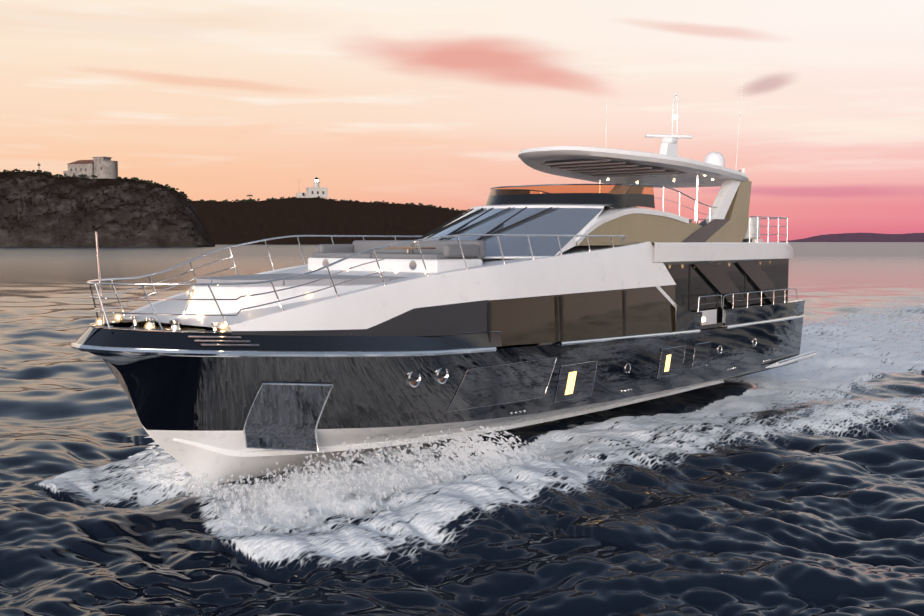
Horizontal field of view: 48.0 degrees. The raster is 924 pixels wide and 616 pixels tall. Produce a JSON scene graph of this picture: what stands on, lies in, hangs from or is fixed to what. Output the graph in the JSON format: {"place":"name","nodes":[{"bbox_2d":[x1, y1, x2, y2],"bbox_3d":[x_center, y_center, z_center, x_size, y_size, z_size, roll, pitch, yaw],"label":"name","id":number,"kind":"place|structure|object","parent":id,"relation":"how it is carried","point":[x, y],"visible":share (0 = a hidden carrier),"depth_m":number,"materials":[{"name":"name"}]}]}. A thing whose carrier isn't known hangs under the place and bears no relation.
{"place":"outdoors","nodes":[
{"label":"outdoors","id":0,"kind":"place"},
{"bbox_2d":[0,242,923,615],"bbox_3d":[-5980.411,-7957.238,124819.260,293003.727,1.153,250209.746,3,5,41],"label":"sea","id":1,"kind":"structure","parent":0,"point":[792,490],"depth_m":20.66,"materials":[{"name":"blue liquid"}]},
{"bbox_2d":[0,171,214,246],"bbox_3d":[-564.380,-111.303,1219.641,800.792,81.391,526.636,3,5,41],"label":"headland","id":2,"kind":"structure","parent":1,"relation":"in","point":[39,209],"depth_m":1021.47,"materials":[{"name":"stone"}]},
{"bbox_2d":[37,156,117,178],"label":"fort","id":3,"kind":"structure","parent":2,"relation":"on","point":[103,167],"depth_m":1092.38,"materials":[{"name":"stone"}]},
{"bbox_2d":[131,446,517,531],"bbox_3d":[-2.695,3.344,24.242,10.062,0.703,10.021,3,5,41],"label":"bow spray","id":4,"kind":"object","parent":1,"relation":"on","point":[312,522],"visible":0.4,"depth_m":20.68,"materials":[{"name":"white liquid"}]},
{"bbox_2d":[190,198,463,244],"bbox_3d":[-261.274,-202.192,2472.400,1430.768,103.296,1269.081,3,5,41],"label":"headland","id":5,"kind":"structure","parent":1,"relation":"in","point":[231,223],"depth_m":2134.38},
{"bbox_2d":[0,168,465,211],"bbox_3d":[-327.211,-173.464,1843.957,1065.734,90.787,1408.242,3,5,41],"label":"scrub","id":6,"kind":"object","parent":5,"relation":"on","point":[137,179],"visible":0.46,"depth_m":1112.85,"materials":[{"name":"green"}]},
{"bbox_2d":[249,177,327,197],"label":"lighthouse","id":7,"kind":"object","parent":6,"relation":"on","point":[316,190],"visible":0.98,"depth_m":2286.54,"materials":[{"name":"white"}]},
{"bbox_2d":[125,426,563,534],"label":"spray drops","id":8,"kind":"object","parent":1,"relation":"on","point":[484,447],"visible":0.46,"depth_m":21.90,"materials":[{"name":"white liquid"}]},
{"bbox_2d":[90,317,802,485],"bbox_3d":[1.493,1.934,30.197,6.600,3.620,26.800,3,5,41],"label":"hull","id":9,"kind":"object","parent":1,"relation":"on","point":[206,400],"visible":0.62,"depth_m":22.88,"materials":[{"name":"black metal"}]},
{"bbox_2d":[74,321,501,350],"bbox_3d":[-4.426,0.565,23.317,6.584,0.825,8.802,3,5,41],"label":"bow bulwark band","id":10,"kind":"object","parent":9,"relation":"attached to","point":[123,335],"visible":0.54,"depth_m":20.60,"materials":[{"name":"black metal"}]},
{"bbox_2d":[188,335,258,346],"bbox_3d":[-6.119,0.554,21.373,4.825,0.248,1.116,3,5,41],"label":"vent grille","id":11,"kind":"object","parent":10,"relation":"on","point":[234,341],"visible":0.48,"depth_m":19.98,"materials":[{"name":"silver metal"}]},
{"bbox_2d":[96,240,636,331],"bbox_3d":[-1.829,-0.748,26.214,6.046,1.920,15.100,3,5,41],"label":"foredeck","id":12,"kind":"object","parent":10,"relation":"on","point":[402,262],"visible":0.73,"depth_m":23.36,"materials":[{"name":"grey plastic"}]},
{"bbox_2d":[86,232,625,328],"bbox_3d":[-2.362,-0.869,25.589,6.154,1.902,14.567,3,5,41],"label":"bow railing","id":13,"kind":"object","parent":12,"relation":"on","point":[99,292],"visible":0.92,"depth_m":21.91,"materials":[{"name":"silver metal"}]},
{"bbox_2d":[417,175,751,258],"bbox_3d":[3.506,-2.933,32.197,5.288,2.621,14.779,3,5,41],"label":"wheelhouse","id":14,"kind":"object","parent":12,"relation":"on","point":[727,221],"visible":0.75,"depth_m":28.95,"materials":[{"name":"grey"}]},
{"bbox_2d":[486,184,716,218],"bbox_3d":[4.025,-3.246,32.773,4.840,1.130,7.701,3,5,41],"label":"flybridge windscreen","id":15,"kind":"object","parent":14,"relation":"on","point":[617,196],"visible":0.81,"depth_m":29.71,"materials":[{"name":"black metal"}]},
{"bbox_2d":[518,83,748,187],"bbox_3d":[5.702,-5.954,34.525,5.500,3.468,10.200,3,5,41],"label":"hardtop","id":16,"kind":"object","parent":14,"relation":"on","point":[666,166],"visible":0.94,"depth_m":33.49,"materials":[{"name":"beige plastic"}]},
{"bbox_2d":[119,241,676,345],"bbox_3d":[-0.859,-0.425,27.348,6.550,2.648,15.650,3,5,41],"label":"bulwark","id":17,"kind":"object","parent":9,"relation":"on","point":[626,290],"visible":0.71,"depth_m":24.96,"materials":[{"name":"grey"}]},
{"bbox_2d":[70,314,815,456],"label":"hull trim","id":18,"kind":"structure","parent":9,"relation":"attached to","point":[282,418],"depth_m":23.86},
{"bbox_2d":[652,242,804,330],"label":"aft deck","id":19,"kind":"structure","parent":9,"relation":"on","point":[719,284],"depth_m":33.39,"materials":[{"name":"black"}]},
{"bbox_2d":[690,216,787,241],"bbox_3d":[8.957,-2.669,38.471,5.536,1.322,3.936,3,5,41],"label":"railing","id":20,"kind":"object","parent":19,"relation":"on","point":[752,233],"visible":0.35,"depth_m":36.09,"materials":[{"name":"silver metal"}]},
{"bbox_2d":[0,0,923,241],"label":"sky","id":21,"kind":"structure","parent":0,"point":[437,103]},
{"bbox_2d":[779,233,923,241],"bbox_3d":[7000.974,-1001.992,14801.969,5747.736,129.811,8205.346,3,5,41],"label":"shore","id":22,"kind":"structure","parent":0,"point":[873,237],"depth_m":13388.47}
]}

